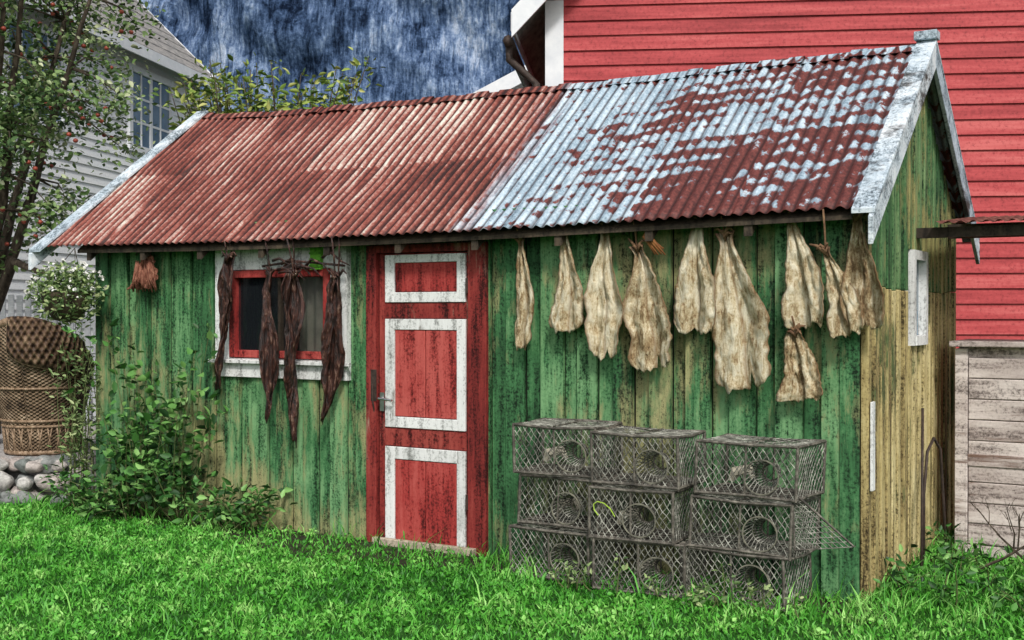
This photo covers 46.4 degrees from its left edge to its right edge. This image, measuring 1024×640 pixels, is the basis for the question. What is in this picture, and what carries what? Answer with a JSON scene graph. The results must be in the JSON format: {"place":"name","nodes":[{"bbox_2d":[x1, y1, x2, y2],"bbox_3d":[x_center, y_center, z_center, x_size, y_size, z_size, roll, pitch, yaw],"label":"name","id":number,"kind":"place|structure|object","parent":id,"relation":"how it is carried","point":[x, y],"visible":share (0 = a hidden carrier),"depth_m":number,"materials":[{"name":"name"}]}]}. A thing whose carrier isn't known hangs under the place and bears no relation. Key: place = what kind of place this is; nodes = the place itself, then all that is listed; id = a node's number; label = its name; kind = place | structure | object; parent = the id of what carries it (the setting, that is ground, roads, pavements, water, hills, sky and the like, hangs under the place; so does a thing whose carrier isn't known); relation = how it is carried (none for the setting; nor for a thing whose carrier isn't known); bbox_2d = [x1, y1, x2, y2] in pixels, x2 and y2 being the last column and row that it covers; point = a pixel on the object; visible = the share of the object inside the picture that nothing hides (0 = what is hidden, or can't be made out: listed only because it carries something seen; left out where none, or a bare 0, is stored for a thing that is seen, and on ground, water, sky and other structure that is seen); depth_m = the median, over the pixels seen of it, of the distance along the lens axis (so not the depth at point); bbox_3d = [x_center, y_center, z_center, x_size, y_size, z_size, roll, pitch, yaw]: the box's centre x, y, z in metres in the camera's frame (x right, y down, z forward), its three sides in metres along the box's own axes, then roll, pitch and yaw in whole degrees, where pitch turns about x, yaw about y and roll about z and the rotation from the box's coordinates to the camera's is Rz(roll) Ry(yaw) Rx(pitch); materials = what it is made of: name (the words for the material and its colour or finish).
{"place":"outdoors","nodes":[
{"label":"outdoors","id":0,"kind":"place"},
{"bbox_2d":[0,389,95,495],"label":"terrace","id":1,"kind":"structure","parent":0,"point":[15,475],"depth_m":10.59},
{"bbox_2d":[0,316,94,455],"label":"wicker chair","id":2,"kind":"object","parent":1,"relation":"on","point":[29,346],"visible":0.8,"depth_m":10.45,"materials":[{"name":"wicker"}]},
{"bbox_2d":[0,294,95,420],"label":"picket fence","id":3,"kind":"object","parent":1,"relation":"on","point":[19,309],"visible":0.07,"depth_m":13.39,"materials":[{"name":"white wood"}]},
{"bbox_2d":[0,0,166,433],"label":"apple tree","id":4,"kind":"object","parent":1,"relation":"on","point":[13,86],"visible":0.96,"depth_m":12.01,"materials":[{"name":"green plant"}]},
{"bbox_2d":[141,0,524,112],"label":"mountain","id":5,"kind":"structure","parent":0,"point":[418,49],"depth_m":267.29,"materials":[{"name":"blue stone"}]},
{"bbox_2d":[0,485,1023,639],"bbox_3d":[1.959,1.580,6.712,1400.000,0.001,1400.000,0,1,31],"label":"ground","id":6,"kind":"structure","parent":0,"point":[676,626],"depth_m":6.53,"materials":[{"name":"plant"}]},
{"bbox_2d":[0,454,95,504],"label":"stone wall","id":7,"kind":"structure","parent":6,"relation":"on","point":[25,481],"depth_m":10.19,"materials":[{"name":"grey stone"}]},
{"bbox_2d":[0,0,191,388],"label":"cladding","id":8,"kind":"structure","parent":6,"relation":"on","point":[95,182],"depth_m":19.68,"materials":[{"name":"white wood"}]},
{"bbox_2d":[1,13,173,153],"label":"windows","id":9,"kind":"structure","parent":8,"relation":"attached to","point":[161,130],"depth_m":21.69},
{"bbox_2d":[18,0,218,108],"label":"roof and trim","id":10,"kind":"structure","parent":6,"relation":"on","point":[172,52],"depth_m":22.25,"materials":[{"name":"grey wood"}]},
{"bbox_2d":[195,75,215,107],"bbox_3d":[-6.133,-1.744,23.937,0.420,6.388,0.098,0,0,-27],"label":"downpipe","id":11,"kind":"object","parent":10,"relation":"attached to","point":[196,99],"visible":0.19,"depth_m":23.81,"materials":[{"name":"white metal"}]},
{"bbox_2d":[151,47,385,129],"bbox_3d":[-2.761,-0.814,14.035,2.628,4.688,1.272,0,0,4],"label":"tall shrub","id":12,"kind":"object","parent":6,"relation":"on","point":[228,102],"visible":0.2,"depth_m":13.85,"materials":[{"name":"green plant"}]},
{"bbox_2d":[47,507,905,625],"bbox_3d":[-0.951,1.566,8.032,6.850,0.001,0.723,0,1,31],"label":"soil strip","id":13,"kind":"object","parent":6,"relation":"on","point":[302,537],"visible":0.31,"depth_m":8.08,"materials":[{"name":"brown soil"}]},
{"bbox_2d":[41,314,103,506],"bbox_3d":[-3.555,0.721,9.812,0.600,1.674,0.565,0,1,31],"label":"climbing plant","id":14,"kind":"object","parent":13,"relation":"on","point":[74,432],"visible":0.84,"depth_m":9.78,"materials":[{"name":"green plant"}]},
{"bbox_2d":[40,455,141,522],"bbox_3d":[-3.342,1.342,9.454,1.034,0.470,0.555,0,1,45],"label":"weed patch","id":15,"kind":"object","parent":13,"relation":"on","point":[93,505],"visible":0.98,"depth_m":9.37,"materials":[{"name":"green plant"}]},
{"bbox_2d":[61,315,228,524],"bbox_3d":[-2.764,0.734,9.259,1.410,1.661,0.773,0,1,31],"label":"leafy shrub","id":16,"kind":"object","parent":13,"relation":"on","point":[142,468],"visible":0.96,"depth_m":9.18,"materials":[{"name":"green plant"}]},
{"bbox_2d":[163,471,296,534],"bbox_3d":[-2.072,1.387,8.812,1.013,0.487,0.651,0,1,31],"label":"leafy shrub","id":17,"kind":"object","parent":13,"relation":"on","point":[230,513],"visible":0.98,"depth_m":8.79,"materials":[{"name":"green plant"}]},
{"bbox_2d":[508,523,622,585],"bbox_3d":[0.332,1.415,7.362,0.582,0.316,0.418,0,1,34],"label":"lobster pot","id":18,"kind":"object","parent":13,"relation":"on","point":[549,530],"visible":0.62,"depth_m":7.25,"materials":[{"name":"metal"}]},
{"bbox_2d":[517,473,633,532],"bbox_3d":[0.392,1.103,7.359,0.596,0.319,0.418,0,1,35],"label":"lobster pot","id":19,"kind":"object","parent":18,"relation":"on","point":[568,520],"visible":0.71,"depth_m":7.26,"materials":[{"name":"metal"}]},
{"bbox_2d":[512,418,622,478],"bbox_3d":[0.346,0.783,7.359,0.571,0.315,0.418,0,0,28],"label":"lobster pot","id":20,"kind":"object","parent":19,"relation":"on","point":[581,470],"visible":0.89,"depth_m":7.27,"materials":[{"name":"metal"}]},
{"bbox_2d":[592,532,706,598],"bbox_3d":[0.810,1.417,7.022,0.569,0.308,0.418,0,0,26],"label":"lobster pot","id":21,"kind":"object","parent":13,"relation":"on","point":[649,563],"visible":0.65,"depth_m":6.90,"materials":[{"name":"metal"}]},
{"bbox_2d":[588,484,696,545],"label":"lobster pot","id":22,"kind":"object","parent":21,"relation":"on","point":[651,534],"visible":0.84,"depth_m":6.92,"materials":[{"name":"metal"}]},
{"bbox_2d":[590,425,706,489],"bbox_3d":[0.804,0.806,7.034,0.575,0.317,0.423,0,1,31],"label":"lobster pot","id":23,"kind":"object","parent":22,"relation":"on","point":[662,480],"visible":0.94,"depth_m":6.94,"materials":[{"name":"metal"}]},
{"bbox_2d":[679,532,811,611],"bbox_3d":[1.324,1.419,6.769,0.636,0.317,0.418,0,1,34],"label":"lobster pot","id":24,"kind":"object","parent":13,"relation":"on","point":[784,593],"visible":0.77,"depth_m":6.66,"materials":[{"name":"metal"}]},
{"bbox_2d":[688,493,820,560],"bbox_3d":[1.367,1.142,6.739,0.626,0.323,0.418,0,1,35],"label":"lobster pot","id":25,"kind":"object","parent":24,"relation":"on","point":[749,502],"visible":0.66,"depth_m":6.63,"materials":[{"name":"metal"}]},
{"bbox_2d":[693,433,826,502],"bbox_3d":[1.394,0.829,6.714,0.625,0.317,0.418,0,1,35],"label":"lobster pot","id":26,"kind":"object","parent":25,"relation":"on","point":[757,490],"visible":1,"depth_m":6.64,"materials":[{"name":"metal"}]},
{"bbox_2d":[791,491,854,550],"bbox_3d":[1.656,1.077,6.363,0.335,0.321,0.040,0,0,16],"label":"net flap","id":27,"kind":"object","parent":25,"relation":"attached to","point":[818,515],"visible":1,"depth_m":6.38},
{"bbox_2d":[473,65,527,92],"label":"white cottage","id":28,"kind":"structure","parent":6,"relation":"on","point":[511,80],"depth_m":21.09,"materials":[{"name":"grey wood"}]},
{"bbox_2d":[28,29,1023,600],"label":"green shed","id":29,"kind":"structure","parent":6,"relation":"on","point":[424,207],"depth_m":8.07,"materials":[{"name":"paint"}]},
{"bbox_2d":[24,248,108,326],"bbox_3d":[-3.591,-0.253,9.612,0.718,0.661,0.658,0,1,31],"label":"hanging flower basket","id":30,"kind":"object","parent":29,"relation":"attached to","point":[64,302],"visible":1,"depth_m":9.51,"materials":[{"name":"green plant"}]},
{"bbox_2d":[127,244,157,292],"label":"dried fish","id":31,"kind":"object","parent":29,"relation":"hanging from","point":[145,275],"visible":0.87,"depth_m":9.45},
{"bbox_2d":[215,240,236,390],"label":"dried fish","id":32,"kind":"object","parent":29,"relation":"hanging from","point":[223,302],"visible":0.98,"depth_m":8.96},
{"bbox_2d":[220,240,232,338],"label":"dried fish","id":33,"kind":"object","parent":29,"relation":"hanging from","point":[225,273],"visible":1,"depth_m":8.91},
{"bbox_2d":[259,240,278,423],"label":"dried fish","id":34,"kind":"object","parent":29,"relation":"hanging from","point":[269,355],"visible":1,"depth_m":8.74},
{"bbox_2d":[208,246,350,380],"bbox_3d":[-1.716,-0.087,8.864,1.370,1.040,0.120,0,1,31],"label":"window","id":35,"kind":"structure","parent":29,"relation":"in","point":[313,287],"depth_m":8.82,"materials":[{"name":"white paint"}]},
{"bbox_2d":[280,238,301,416],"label":"dried fish","id":36,"kind":"object","parent":29,"relation":"hanging from","point":[289,359],"visible":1,"depth_m":8.58},
{"bbox_2d":[287,238,304,447],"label":"dried fish","id":37,"kind":"object","parent":29,"relation":"hanging from","point":[297,307],"visible":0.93,"depth_m":8.61},
{"bbox_2d":[262,252,349,279],"bbox_3d":[-1.496,-0.429,8.590,0.828,0.292,0.060,0,1,31],"label":"drying stick","id":38,"kind":"object","parent":29,"relation":"attached to","point":[287,264],"visible":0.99,"depth_m":8.59,"materials":[{"name":"brown wood"}]},
{"bbox_2d":[321,236,339,387],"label":"dried fish","id":39,"kind":"object","parent":29,"relation":"hanging from","point":[327,333],"visible":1,"depth_m":8.40},
{"bbox_2d":[320,237,346,424],"bbox_3d":[-1.252,0.079,8.431,0.256,1.331,0.123,0,1,31],"label":"dried fish","id":40,"kind":"object","parent":29,"relation":"hanging from","point":[332,377],"visible":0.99,"depth_m":8.43},
{"bbox_2d":[366,242,487,555],"bbox_3d":[-0.593,0.539,8.179,0.999,2.120,0.130,0,1,31],"label":"door","id":41,"kind":"structure","parent":29,"relation":"in","point":[427,313],"depth_m":8.18,"materials":[{"name":"red paint"}]},
{"bbox_2d":[511,228,534,350],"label":"dried fish","id":42,"kind":"object","parent":29,"relation":"hanging from","point":[525,301],"visible":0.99,"depth_m":7.68},
{"bbox_2d":[548,223,584,333],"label":"dried fish","id":43,"kind":"object","parent":29,"relation":"hanging from","point":[567,310],"visible":0.94,"depth_m":7.52},
{"bbox_2d":[584,221,623,361],"bbox_3d":[0.582,-0.187,7.361,0.269,0.896,0.110,0,1,31],"label":"dried fish","id":44,"kind":"object","parent":29,"relation":"hanging from","point":[603,304],"visible":0.89,"depth_m":7.38},
{"bbox_2d":[621,221,672,372],"bbox_3d":[0.825,-0.139,7.219,0.356,0.920,0.120,0,1,31],"label":"dried fish","id":45,"kind":"object","parent":29,"relation":"hanging from","point":[645,317],"visible":1,"depth_m":7.24},
{"bbox_2d":[673,215,715,334],"bbox_3d":[1.089,-0.297,7.070,0.292,0.768,0.116,0,1,31],"label":"dried fish","id":46,"kind":"object","parent":29,"relation":"hanging from","point":[695,300],"visible":0.9,"depth_m":7.08},
{"bbox_2d":[712,215,771,393],"bbox_3d":[1.325,-0.086,6.914,0.385,1.041,0.114,0,1,31],"label":"dried fish","id":47,"kind":"object","parent":29,"relation":"hanging from","point":[740,334],"visible":1,"depth_m":6.94},
{"bbox_2d":[775,316,822,402],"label":"dried fish","id":48,"kind":"object","parent":29,"relation":"hanging from","point":[800,381],"visible":1,"depth_m":6.76},
{"bbox_2d":[781,210,823,328],"bbox_3d":[1.645,-0.292,6.729,0.281,0.696,0.112,0,1,37],"label":"dried fish","id":49,"kind":"object","parent":29,"relation":"hanging from","point":[802,299],"visible":0.96,"depth_m":6.75},
{"bbox_2d":[809,209,862,337],"bbox_3d":[1.789,-0.256,6.592,0.295,0.715,0.096,0,0,23],"label":"dried fish","id":50,"kind":"object","parent":29,"relation":"hanging from","point":[837,324],"visible":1,"depth_m":6.59},
{"bbox_2d":[839,213,884,329],"bbox_3d":[1.928,-0.306,6.544,0.241,0.726,0.123,0,1,31],"label":"dried fish","id":51,"kind":"object","parent":29,"relation":"hanging from","point":[860,274],"visible":0.95,"depth_m":6.56},
{"bbox_2d":[908,249,927,345],"bbox_3d":[2.631,-0.143,7.759,0.065,0.610,0.410,0,1,31],"label":"side window","id":52,"kind":"structure","parent":29,"relation":"in","point":[917,259],"depth_m":7.80,"materials":[{"name":"white paint"}]},
{"bbox_2d":[511,0,563,85],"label":"roof and trim","id":53,"kind":"structure","parent":6,"relation":"on","point":[537,30],"depth_m":12.43,"materials":[{"name":"white wood"}]},
{"bbox_2d":[503,35,539,86],"bbox_3d":[0.297,-0.818,14.412,0.380,4.280,4.202,0,0,6],"label":"gutter","id":54,"kind":"object","parent":53,"relation":"attached to","point":[515,62],"visible":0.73,"depth_m":12.37,"materials":[{"name":"metal"}]},
{"bbox_2d":[548,553,805,617],"bbox_3d":[0.876,1.462,6.642,1.508,0.288,0.295,0,1,31],"label":"weed patch","id":55,"kind":"object","parent":6,"relation":"on","point":[695,597],"visible":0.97,"depth_m":6.58,"materials":[{"name":"green plant"}]},
{"bbox_2d":[564,0,1023,347],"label":"cladding","id":56,"kind":"structure","parent":6,"relation":"on","point":[981,46],"depth_m":12.09,"materials":[{"name":"red wood"}]},
{"bbox_2d":[920,408,946,573],"bbox_3d":[2.683,1.072,7.705,0.097,1.006,0.668,0,1,33],"label":"iron hoop","id":57,"kind":"object","parent":6,"relation":"on","point":[922,514],"visible":0.86,"depth_m":7.69,"materials":[{"name":"brown metal"}]},
{"bbox_2d":[873,521,1023,612],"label":"weed patch","id":58,"kind":"object","parent":6,"relation":"on","point":[949,566],"visible":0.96,"depth_m":6.77,"materials":[{"name":"green plant"}]},
{"bbox_2d":[949,339,1023,559],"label":"wooden fence","id":59,"kind":"object","parent":6,"relation":"on","point":[989,418],"visible":0.91,"depth_m":7.89,"materials":[{"name":"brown wood"}]},
{"bbox_2d":[969,496,1023,569],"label":"dead branch","id":60,"kind":"object","parent":6,"relation":"on","point":[1009,554],"visible":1,"depth_m":7.33,"materials":[{"name":"brown wood"}]},
{"bbox_2d":[642,232,665,254],"bbox_3d":[0.852,-0.482,7.178,0.151,0.190,0.042,0,1,31],"label":"dried fish tail","id":61,"kind":"object","parent":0,"point":[655,244],"visible":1,"depth_m":7.17}
]}

